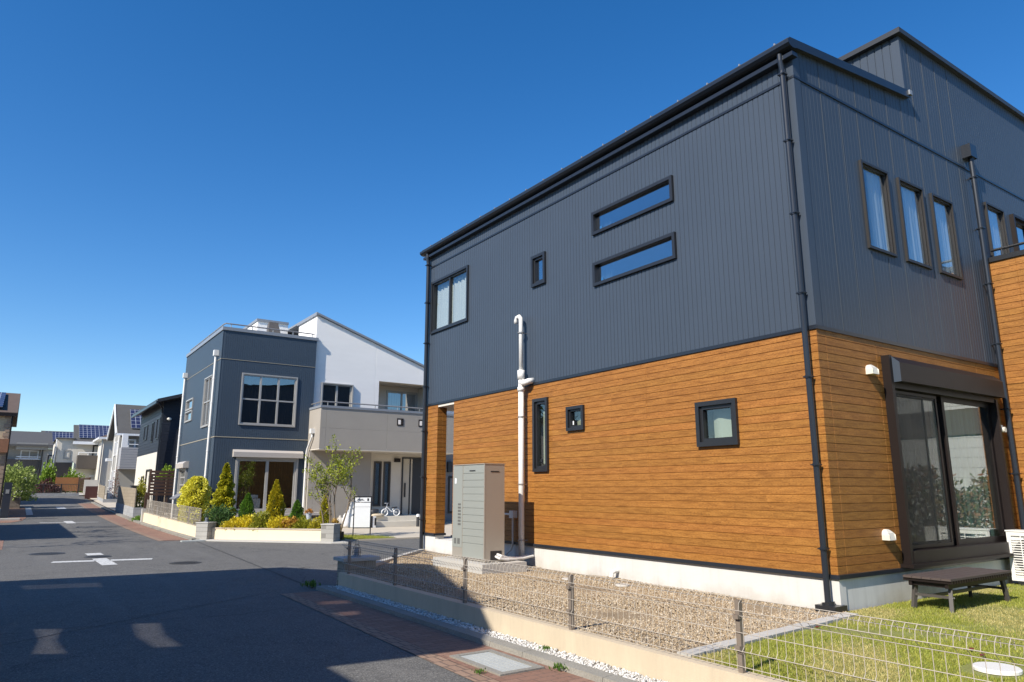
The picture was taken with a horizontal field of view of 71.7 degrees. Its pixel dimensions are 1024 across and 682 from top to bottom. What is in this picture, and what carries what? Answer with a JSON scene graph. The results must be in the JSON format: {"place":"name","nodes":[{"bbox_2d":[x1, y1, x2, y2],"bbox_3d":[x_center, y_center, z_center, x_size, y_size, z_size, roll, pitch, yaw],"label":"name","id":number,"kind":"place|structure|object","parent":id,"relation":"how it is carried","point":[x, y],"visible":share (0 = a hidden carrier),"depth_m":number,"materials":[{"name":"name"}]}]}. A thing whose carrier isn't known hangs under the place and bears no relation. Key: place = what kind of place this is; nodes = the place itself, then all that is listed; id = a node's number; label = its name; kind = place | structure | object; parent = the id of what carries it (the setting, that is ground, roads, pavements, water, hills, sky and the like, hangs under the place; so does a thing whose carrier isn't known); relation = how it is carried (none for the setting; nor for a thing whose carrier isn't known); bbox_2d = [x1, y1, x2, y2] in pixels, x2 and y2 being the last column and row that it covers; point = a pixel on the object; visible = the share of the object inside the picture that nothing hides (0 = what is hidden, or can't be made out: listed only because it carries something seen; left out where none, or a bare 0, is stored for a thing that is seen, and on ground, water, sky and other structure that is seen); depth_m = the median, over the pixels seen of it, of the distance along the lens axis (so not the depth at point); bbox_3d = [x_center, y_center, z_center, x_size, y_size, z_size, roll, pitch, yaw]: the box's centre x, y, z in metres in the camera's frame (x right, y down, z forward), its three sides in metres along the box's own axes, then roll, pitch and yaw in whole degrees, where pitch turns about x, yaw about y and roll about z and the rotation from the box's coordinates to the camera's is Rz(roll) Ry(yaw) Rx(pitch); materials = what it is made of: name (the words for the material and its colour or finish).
{"place":"outdoors","nodes":[
{"label":"outdoors","id":0,"kind":"place"},
{"bbox_2d":[0,508,25,522],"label":"pavement corner","id":1,"kind":"object","parent":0,"point":[20,513],"visible":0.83,"depth_m":38.95,"materials":[{"name":"red brick"}]},
{"bbox_2d":[0,482,12,517],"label":"gate post","id":2,"kind":"object","parent":1,"relation":"on","point":[6,498],"visible":0.89,"depth_m":35.56,"materials":[{"name":"grey concrete"}]},
{"bbox_2d":[0,497,20,508],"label":"stone planter","id":3,"kind":"object","parent":1,"relation":"on","point":[15,503],"visible":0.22,"depth_m":45.48,"materials":[{"name":"grey stone"}]},
{"bbox_2d":[2,461,38,500],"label":"green shrub","id":4,"kind":"object","parent":3,"relation":"in","point":[16,477],"visible":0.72,"depth_m":46.41,"materials":[{"name":"green plant"}]},
{"bbox_2d":[82,491,170,517],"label":"garden","id":5,"kind":"object","parent":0,"point":[111,505],"visible":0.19,"depth_m":52.61,"materials":[{"name":"concrete"}]},
{"bbox_2d":[93,435,112,493],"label":"house","id":6,"kind":"structure","parent":5,"relation":"on","point":[102,469],"depth_m":67.28,"materials":[{"name":"white paint"}]},
{"bbox_2d":[97,485,116,501],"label":"block wall","id":7,"kind":"structure","parent":5,"relation":"on","point":[101,494],"depth_m":54.97,"materials":[{"name":"grey concrete"}]},
{"bbox_2d":[105,404,144,498],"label":"house","id":8,"kind":"structure","parent":5,"relation":"on","point":[123,434],"depth_m":57.97,"materials":[{"name":"grey"}]},
{"bbox_2d":[115,486,157,517],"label":"block wall","id":9,"kind":"structure","parent":5,"relation":"on","point":[126,501],"depth_m":40.19,"materials":[{"name":"grey concrete"}]},
{"bbox_2d":[135,478,146,507],"bbox_3d":[-20.332,8.455,38.770,0.645,2.179,1.134,8,-14,-34],"label":"yellow shrub","id":10,"kind":"object","parent":5,"relation":"on","point":[141,491],"visible":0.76,"depth_m":38.67,"materials":[{"name":"green plant"}]},
{"bbox_2d":[131,394,181,512],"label":"house","id":11,"kind":"structure","parent":5,"relation":"on","point":[159,434],"depth_m":43.62,"materials":[{"name":"black"}]},
{"bbox_2d":[156,464,174,515],"bbox_3d":[-19.006,8.156,38.886,1.107,2.873,1.172,8,-14,-34],"label":"tree","id":12,"kind":"object","parent":5,"relation":"on","point":[167,467],"visible":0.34,"depth_m":38.96,"materials":[{"name":"green plant"}]},
{"bbox_2d":[135,516,343,538],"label":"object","id":13,"kind":"object","parent":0,"point":[342,535],"visible":0.13,"depth_m":23.20,"materials":[{"name":"concrete"}]},
{"bbox_2d":[146,469,174,510],"bbox_3d":[-17.128,7.882,37.203,3.530,2.220,0.095,8,-14,-34],"label":"slat screen","id":14,"kind":"object","parent":13,"relation":"on","point":[168,482],"visible":0.33,"depth_m":36.58,"materials":[{"name":"brown wood"}]},
{"bbox_2d":[176,476,212,524],"bbox_3d":[-12.378,6.261,27.692,1.383,1.995,1.386,8,-14,-34],"label":"yellow bush","id":15,"kind":"object","parent":13,"relation":"on","point":[196,491],"visible":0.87,"depth_m":27.43,"materials":[{"name":"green plant"}]},
{"bbox_2d":[203,503,235,526],"bbox_3d":[-10.007,6.045,24.416,1.014,0.951,1.034,-1,-12,5],"label":"green shrub","id":16,"kind":"object","parent":13,"relation":"on","point":[225,513],"visible":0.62,"depth_m":24.23,"materials":[{"name":"green plant"}]},
{"bbox_2d":[208,462,237,526],"bbox_3d":[-10.211,5.513,25.110,1.026,2.400,1.076,8,-14,-34],"label":"golden conifer","id":17,"kind":"object","parent":13,"relation":"on","point":[225,492],"visible":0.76,"depth_m":25.00,"materials":[{"name":"yellow plant"}]},
{"bbox_2d":[218,515,248,529],"bbox_3d":[-9.348,6.179,24.061,1.097,0.528,1.128,8,-14,-34],"label":"spirea mound","id":18,"kind":"object","parent":13,"relation":"on","point":[234,522],"visible":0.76,"depth_m":23.89,"materials":[{"name":"yellow plant"}]},
{"bbox_2d":[238,493,254,521],"bbox_3d":[-9.296,5.990,24.825,0.650,1.350,0.607,-7,-14,32],"label":"dwarf cypress","id":19,"kind":"object","parent":13,"relation":"on","point":[247,505],"visible":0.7,"depth_m":24.75,"materials":[{"name":"green plant"}]},
{"bbox_2d":[241,513,254,527],"bbox_3d":[-8.853,6.108,23.951,0.798,0.611,0.903,8,-14,-34],"label":"spirea mound","id":20,"kind":"object","parent":13,"relation":"on","point":[247,519],"visible":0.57,"depth_m":23.82,"materials":[{"name":"yellow plant"}]},
{"bbox_2d":[248,510,272,530],"bbox_3d":[-8.396,6.035,23.846,1.064,0.712,1.030,8,-14,-34],"label":"nandina clump","id":21,"kind":"object","parent":13,"relation":"on","point":[260,519],"visible":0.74,"depth_m":23.70,"materials":[{"name":"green plant"}]},
{"bbox_2d":[211,527,320,540],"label":"planter wall","id":22,"kind":"structure","parent":13,"relation":"on","point":[297,534],"depth_m":23.20,"materials":[{"name":"beige concrete"}]},
{"bbox_2d":[266,479,285,527],"bbox_3d":[-8.215,5.706,24.587,0.839,1.808,0.861,8,-14,-34],"label":"golden arborvitae","id":23,"kind":"object","parent":13,"relation":"on","point":[274,506],"visible":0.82,"depth_m":24.53,"materials":[{"name":"yellow plant"}]},
{"bbox_2d":[265,514,290,527],"bbox_3d":[-7.732,6.072,23.670,0.965,0.567,0.925,8,-14,-34],"label":"spirea mound","id":24,"kind":"object","parent":13,"relation":"on","point":[276,523],"visible":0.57,"depth_m":23.52,"materials":[{"name":"yellow plant"}]},
{"bbox_2d":[281,516,299,527],"bbox_3d":[-7.294,6.076,23.580,0.675,0.553,0.691,-3,-12,13],"label":"nandina clump","id":25,"kind":"object","parent":13,"relation":"on","point":[293,519],"visible":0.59,"depth_m":23.41,"materials":[{"name":"orange plant"}]},
{"bbox_2d":[288,499,304,519],"bbox_3d":[-7.379,6.008,24.358,0.558,1.124,0.543,-7,-14,31],"label":"dwarf cypress","id":26,"kind":"object","parent":13,"relation":"on","point":[297,510],"visible":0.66,"depth_m":24.31,"materials":[{"name":"green plant"}]},
{"bbox_2d":[288,515,314,528],"bbox_3d":[-6.921,6.025,23.493,0.964,0.587,0.957,-2,-12,7],"label":"shrub","id":27,"kind":"object","parent":13,"relation":"on","point":[303,521],"visible":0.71,"depth_m":23.30,"materials":[{"name":"green plant"}]},
{"bbox_2d":[307,517,321,528],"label":"shrub","id":28,"kind":"object","parent":13,"relation":"on","point":[316,525],"visible":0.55,"depth_m":23.24,"materials":[{"name":"yellow plant"}]},
{"bbox_2d":[317,495,330,523],"bbox_3d":[-6.743,6.158,25.625,0.533,1.349,0.552,8,-14,-34],"label":"yellow cone shrub","id":29,"kind":"object","parent":13,"relation":"on","point":[326,514],"visible":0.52,"depth_m":25.53,"materials":[{"name":"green plant"}]},
{"bbox_2d":[0,495,499,681],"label":"road","id":30,"kind":"structure","parent":0,"point":[274,635],"depth_m":9.56,"materials":[{"name":"grey asphalt"}]},
{"bbox_2d":[28,552,64,554],"bbox_3d":[-12.172,5.564,18.555,0.840,0.009,0.840,8,-14,-34],"label":"manhole cover","id":31,"kind":"object","parent":30,"relation":"on","point":[50,553],"visible":1,"depth_m":18.56,"materials":[{"name":"metal"}]},
{"bbox_2d":[25,507,151,564],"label":"road markings","id":32,"kind":"object","parent":30,"relation":"on","point":[103,561],"visible":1,"depth_m":17.01,"materials":[{"name":"paint"}]},
{"bbox_2d":[196,539,347,543],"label":"corner kerb","id":33,"kind":"structure","parent":30,"relation":"on","point":[273,541],"depth_m":22.70,"materials":[{"name":"concrete"}]},
{"bbox_2d":[320,523,340,541],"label":"stone pier","id":34,"kind":"structure","parent":33,"relation":"on","point":[330,532],"depth_m":22.47,"materials":[{"name":"stone"}]},
{"bbox_2d":[78,503,498,681],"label":"pavement edging","id":35,"kind":"object","parent":30,"relation":"on","point":[463,671],"visible":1,"depth_m":7.94,"materials":[{"name":"grey concrete"}]},
{"bbox_2d":[0,503,594,681],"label":"pavement","id":36,"kind":"structure","parent":0,"point":[439,642],"depth_m":8.39,"materials":[{"name":"red brick"}]},
{"bbox_2d":[449,649,544,675],"bbox_3d":[-0.161,3.115,6.878,0.500,0.022,0.920,8,-14,-34],"label":"drain grate","id":37,"kind":"object","parent":36,"relation":"on","point":[495,662],"visible":1,"depth_m":6.83,"materials":[{"name":"metal"}]},
{"bbox_2d":[258,566,336,589],"bbox_3d":[-2.662,4.722,14.446,4.040,0.018,3.700,8,-14,-34],"label":"road corner","id":38,"kind":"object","parent":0,"point":[325,575],"visible":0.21,"depth_m":14.08,"materials":[{"name":"asphalt"}]},
{"bbox_2d":[300,579,320,587],"bbox_3d":[-3.459,4.158,12.148,0.343,0.158,0.285,-1,-12,5],"label":"weed","id":39,"kind":"object","parent":38,"relation":"on","point":[312,583],"visible":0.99,"depth_m":12.12,"materials":[{"name":"green plant"}]},
{"bbox_2d":[340,521,451,540],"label":"driveway","id":40,"kind":"structure","parent":0,"point":[408,532],"depth_m":27.67,"materials":[{"name":"concrete"}]},
{"bbox_2d":[169,312,453,526],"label":"house","id":41,"kind":"structure","parent":40,"relation":"on","point":[265,404],"depth_m":31.13,"materials":[{"name":"grey paint"}]},
{"bbox_2d":[177,468,187,493],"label":"window","id":42,"kind":"structure","parent":41,"relation":"in","point":[182,477],"depth_m":33.40,"materials":[{"name":"white glass"}]},
{"bbox_2d":[184,410,192,422],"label":"window","id":43,"kind":"structure","parent":41,"relation":"in","point":[188,415],"depth_m":33.89,"materials":[{"name":"clear glass"}]},
{"bbox_2d":[185,397,193,410],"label":"window","id":44,"kind":"structure","parent":41,"relation":"in","point":[189,403],"depth_m":33.98,"materials":[{"name":"clear glass"}]},
{"bbox_2d":[200,374,212,427],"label":"window","id":45,"kind":"structure","parent":41,"relation":"in","point":[205,413],"depth_m":30.89,"materials":[{"name":"clear glass"}]},
{"bbox_2d":[233,457,298,512],"bbox_3d":[-10.287,6.012,29.640,2.580,2.240,0.160,8,-14,-34],"label":"garden door","id":46,"kind":"structure","parent":41,"relation":"in","point":[256,476],"depth_m":29.60,"materials":[{"name":"clear glass"}]},
{"bbox_2d":[238,373,297,426],"bbox_3d":[-10.397,2.543,30.295,2.360,2.180,0.150,8,-14,-34],"label":"window","id":47,"kind":"structure","parent":41,"relation":"in","point":[265,400],"depth_m":30.28,"materials":[{"name":"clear glass"}]},
{"bbox_2d":[320,382,353,406],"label":"window","id":48,"kind":"structure","parent":41,"relation":"in","point":[335,392],"depth_m":32.19,"materials":[{"name":"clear glass"}]},
{"bbox_2d":[372,461,381,505],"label":"window","id":49,"kind":"structure","parent":41,"relation":"in","point":[377,477],"depth_m":32.68,"materials":[{"name":"black glass"}]},
{"bbox_2d":[382,462,390,505],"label":"window","id":50,"kind":"structure","parent":41,"relation":"in","point":[387,465],"depth_m":32.93,"materials":[{"name":"grey glass"}]},
{"bbox_2d":[386,390,417,410],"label":"window","id":51,"kind":"structure","parent":41,"relation":"in","point":[393,398],"depth_m":35.55,"materials":[{"name":"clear glass"}]},
{"bbox_2d":[400,457,421,514],"bbox_3d":[-4.631,6.881,33.694,1.420,2.640,0.150,8,-14,-34],"label":"front door","id":52,"kind":"structure","parent":41,"relation":"in","point":[411,473],"depth_m":33.56,"materials":[{"name":"black metal"}]},
{"bbox_2d":[334,585,667,681],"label":"white stone chips","id":53,"kind":"object","parent":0,"point":[626,673],"visible":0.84,"depth_m":7.68,"materials":[{"name":"stone"}]},
{"bbox_2d":[0,0,1023,473],"label":"sky","id":54,"kind":"structure","parent":0,"point":[173,172],"materials":[{"name":"blue"}]},
{"bbox_2d":[353,550,846,653],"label":"gravel","id":55,"kind":"structure","parent":0,"point":[701,617],"depth_m":8.94,"materials":[{"name":"beige gravel"}]},
{"bbox_2d":[433,556,526,573],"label":"concrete slab","id":56,"kind":"structure","parent":55,"relation":"on","point":[484,565],"depth_m":12.55,"materials":[{"name":"grey concrete"}]},
{"bbox_2d":[452,463,533,561],"bbox_3d":[-0.285,3.216,13.405,1.248,1.732,1.196,8,-14,-34],"label":"water heater","id":57,"kind":"object","parent":56,"relation":"on","point":[478,512],"visible":0.99,"depth_m":12.88,"materials":[{"name":"grey metal"}]},
{"bbox_2d":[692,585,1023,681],"bbox_3d":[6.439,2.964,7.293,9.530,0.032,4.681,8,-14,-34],"label":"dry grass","id":58,"kind":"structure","parent":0,"point":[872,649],"depth_m":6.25,"materials":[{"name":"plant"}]},
{"bbox_2d":[701,583,1023,681],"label":"lawn ground","id":59,"kind":"structure","parent":0,"point":[967,667],"depth_m":6.83,"materials":[{"name":"green plant"}]},
{"bbox_2d":[903,567,1011,612],"bbox_3d":[5.649,3.129,8.930,1.650,0.405,0.564,8,-14,-34],"label":"step bench","id":60,"kind":"object","parent":59,"relation":"on","point":[952,578],"visible":0.97,"depth_m":8.70,"materials":[{"name":"brown"}]},
{"bbox_2d":[973,662,1022,675],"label":"drain cover","id":61,"kind":"object","parent":59,"relation":"on","point":[993,668],"visible":0.94,"depth_m":5.58,"materials":[{"name":"white plastic"}]},
{"bbox_2d":[1005,529,1023,585],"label":"air conditioner","id":62,"kind":"object","parent":59,"relation":"on","point":[1015,538],"visible":0.95,"depth_m":10.76,"materials":[{"name":"white plastic"}]},
{"bbox_3d":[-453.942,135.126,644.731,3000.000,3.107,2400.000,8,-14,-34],"label":"ground","id":63,"kind":"structure","parent":0,"visible":0},
{"bbox_2d":[14,484,79,495],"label":"end wall","id":64,"kind":"structure","parent":63,"relation":"on","point":[53,493],"depth_m":62.25,"materials":[{"name":"grey concrete"}]},
{"bbox_2d":[41,431,73,476],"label":"house","id":65,"kind":"structure","parent":63,"relation":"on","point":[61,434],"depth_m":85.51,"materials":[{"name":"grey"}]},
{"bbox_2d":[83,480,97,495],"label":"garden wall","id":66,"kind":"structure","parent":63,"relation":"on","point":[90,482],"depth_m":64.86,"materials":[{"name":"white concrete"}]},
{"bbox_2d":[84,486,97,498],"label":"maroon wall","id":67,"kind":"structure","parent":63,"relation":"on","point":[91,491],"depth_m":59.81,"materials":[{"name":"red paint"}]},
{"bbox_2d":[91,502,195,539],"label":"kerb","id":68,"kind":"structure","parent":63,"relation":"on","point":[185,536],"depth_m":30.88,"materials":[{"name":"concrete"}]},
{"bbox_2d":[140,509,195,536],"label":"garden wall","id":69,"kind":"structure","parent":63,"relation":"on","point":[174,525],"depth_m":28.37,"materials":[{"name":"concrete"}]},
{"bbox_2d":[146,500,201,524],"bbox_3d":[-13.993,6.945,28.955,0.068,0.784,12.104,8,-14,-34],"label":"fence","id":70,"kind":"object","parent":69,"relation":"on","point":[178,510],"visible":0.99,"depth_m":28.13,"materials":[{"name":"grey metal"}]},
{"bbox_2d":[195,522,216,538],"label":"stone pier","id":71,"kind":"structure","parent":63,"relation":"on","point":[203,530],"depth_m":23.55,"materials":[{"name":"stone"}]},
{"bbox_2d":[445,411,453,521],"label":"house","id":72,"kind":"structure","parent":63,"relation":"on","point":[449,489],"depth_m":35.34,"materials":[{"name":"grey"}]},
{"bbox_2d":[448,476,452,512],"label":"window","id":73,"kind":"structure","parent":72,"relation":"in","point":[449,477],"depth_m":35.24,"materials":[{"name":"black metal"}]},
{"bbox_2d":[316,585,637,681],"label":"kerb","id":74,"kind":"structure","parent":63,"relation":"on","point":[587,672],"depth_m":7.69,"materials":[{"name":"concrete"}]},
{"bbox_2d":[338,572,788,681],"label":"wall","id":75,"kind":"structure","parent":63,"relation":"on","point":[652,663],"depth_m":7.16,"materials":[{"name":"beige concrete"}]},
{"bbox_2d":[343,539,1023,681],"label":"fence","id":76,"kind":"object","parent":75,"relation":"on","point":[739,647],"visible":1,"depth_m":5.99,"materials":[{"name":"grey metal"}]},
{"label":"small lawn","id":77,"kind":"structure","parent":0,"visible":0},
{"bbox_2d":[302,434,364,530],"bbox_3d":[-6.462,5.032,24.760,2.034,3.557,2.021,8,-14,-34],"label":"young tree","id":78,"kind":"object","parent":77,"relation":"on","point":[326,480],"visible":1,"depth_m":24.68,"materials":[{"name":"green plant"}]},
{"bbox_2d":[348,496,371,535],"bbox_3d":[-5.288,6.109,24.663,0.798,1.390,0.396,1,-12,-6],"label":"sign board","id":79,"kind":"object","parent":77,"relation":"on","point":[359,515],"visible":0.93,"depth_m":24.54,"materials":[{"name":"white metal"}]},
{"bbox_2d":[342,534,393,539],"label":"verge grass","id":80,"kind":"structure","parent":77,"relation":"on","point":[348,536],"depth_m":23.94,"materials":[{"name":"green plant"}]},
{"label":"end garden","id":81,"kind":"structure","parent":0,"visible":0},
{"bbox_2d":[3,431,52,490],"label":"house","id":82,"kind":"structure","parent":81,"relation":"on","point":[28,448],"depth_m":69.17,"materials":[{"name":"grey"}]},
{"bbox_2d":[34,458,56,491],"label":"green shrub","id":83,"kind":"object","parent":81,"relation":"on","point":[50,472],"visible":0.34,"depth_m":66.47,"materials":[{"name":"green plant"}]},
{"bbox_2d":[33,477,62,491],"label":"red shrub","id":84,"kind":"object","parent":81,"relation":"on","point":[42,482],"visible":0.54,"depth_m":64.61,"materials":[{"name":"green plant"}]},
{"bbox_2d":[55,477,90,491],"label":"wood fence","id":85,"kind":"object","parent":81,"relation":"on","point":[62,480],"visible":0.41,"depth_m":66.20,"materials":[{"name":"brown wood"}]},
{"bbox_2d":[61,467,84,491],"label":"green shrub","id":86,"kind":"object","parent":81,"relation":"on","point":[72,475],"visible":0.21,"depth_m":68.00,"materials":[{"name":"green plant"}]},
{"bbox_2d":[51,424,108,482],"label":"house","id":87,"kind":"structure","parent":81,"relation":"on","point":[79,450],"depth_m":70.94,"materials":[{"name":"white paint"}]},
{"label":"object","id":88,"kind":"structure","parent":0,"visible":0},
{"bbox_2d":[333,555,380,580],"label":"gate pier","id":89,"kind":"structure","parent":88,"relation":"on","point":[341,567],"depth_m":12.52,"materials":[{"name":"grey stone"}]},
{"bbox_2d":[376,549,424,565],"bbox_3d":[-2.472,4.626,14.700,0.142,0.270,4.717,-2,-12,9],"label":"lot border","id":90,"kind":"object","parent":88,"relation":"on","point":[380,562],"visible":0.21,"depth_m":14.70,"materials":[{"name":"concrete"}]},
{"bbox_2d":[418,27,1023,612],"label":"house","id":91,"kind":"structure","parent":88,"relation":"on","point":[752,329],"depth_m":11.05,"materials":[{"name":"grey metal"}]},
{"bbox_2d":[430,265,468,334],"bbox_3d":[-1.167,-0.926,17.512,0.945,1.350,1.800,8,-14,-34],"label":"window","id":92,"kind":"structure","parent":91,"relation":"in","point":[449,308],"depth_m":17.38,"materials":[{"name":"white glass"}]},
{"bbox_2d":[531,251,545,287],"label":"window","id":93,"kind":"structure","parent":91,"relation":"in","point":[538,261],"depth_m":14.39,"materials":[{"name":"black metal"}]},
{"bbox_2d":[532,397,549,471],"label":"window","id":94,"kind":"structure","parent":91,"relation":"in","point":[540,406],"depth_m":13.70,"materials":[{"name":"black metal"}]},
{"bbox_2d":[565,405,584,430],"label":"window","id":95,"kind":"structure","parent":91,"relation":"in","point":[575,415],"depth_m":12.91,"materials":[{"name":"black metal"}]},
{"bbox_2d":[591,175,674,235],"bbox_3d":[2.405,-2.257,12.495,0.945,0.440,1.970,8,-14,-34],"label":"window","id":96,"kind":"structure","parent":91,"relation":"in","point":[653,196],"depth_m":12.50,"materials":[{"name":"blue glass"}]},
{"bbox_2d":[592,232,676,286],"bbox_3d":[2.405,-1.308,12.297,0.945,0.440,1.970,8,-14,-34],"label":"window","id":97,"kind":"structure","parent":91,"relation":"in","point":[662,249],"depth_m":12.39,"materials":[{"name":"blue glass"}]},
{"bbox_2d":[694,398,739,446],"bbox_3d":[3.305,1.228,10.427,0.950,0.650,0.730,8,-14,-34],"label":"window","id":98,"kind":"structure","parent":91,"relation":"in","point":[716,421],"depth_m":10.29,"materials":[{"name":"glass"}]},
{"bbox_2d":[858,159,897,257],"bbox_3d":[5.174,-1.882,10.873,0.760,1.360,0.940,8,-14,-34],"label":"window","id":99,"kind":"structure","parent":91,"relation":"in","point":[875,185],"depth_m":10.65,"materials":[{"name":"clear glass"}]},
{"bbox_2d":[896,177,932,269],"bbox_3d":[6.046,-1.758,11.462,0.760,1.360,0.940,8,-14,-34],"label":"window","id":100,"kind":"structure","parent":91,"relation":"in","point":[917,249],"depth_m":11.23,"materials":[{"name":"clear glass"}]},
{"bbox_2d":[929,193,962,279],"bbox_3d":[6.890,-1.639,12.031,0.730,1.360,0.940,8,-14,-34],"label":"window","id":101,"kind":"structure","parent":91,"relation":"in","point":[942,210],"depth_m":11.80,"materials":[{"name":"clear glass"}]},
{"bbox_2d":[895,390,1006,548],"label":"sliding door","id":102,"kind":"structure","parent":91,"relation":"in","point":[951,498],"depth_m":10.67,"materials":[{"name":"glass"}]},
{"bbox_2d":[983,202,1009,256],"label":"window","id":103,"kind":"structure","parent":91,"relation":"in","point":[995,216],"depth_m":13.09,"materials":[{"name":"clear glass"}]},
{"bbox_2d":[1009,214,1023,251],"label":"window","id":104,"kind":"structure","parent":91,"relation":"in","point":[1016,222],"depth_m":13.43,"materials":[{"name":"brown metal"}]},
{"bbox_2d":[677,612,858,656],"bbox_3d":[2.707,2.990,7.154,3.196,0.139,0.150,10,-15,-39],"label":"paver edging","id":105,"kind":"object","parent":88,"relation":"on","point":[771,634],"visible":0.37,"depth_m":6.95,"materials":[{"name":"concrete"}]},
{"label":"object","id":106,"kind":"structure","parent":0,"visible":0},
{"bbox_2d":[0,392,20,505],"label":"house","id":107,"kind":"structure","parent":106,"relation":"on","point":[9,406],"depth_m":37.52,"materials":[{"name":"beige brick"}]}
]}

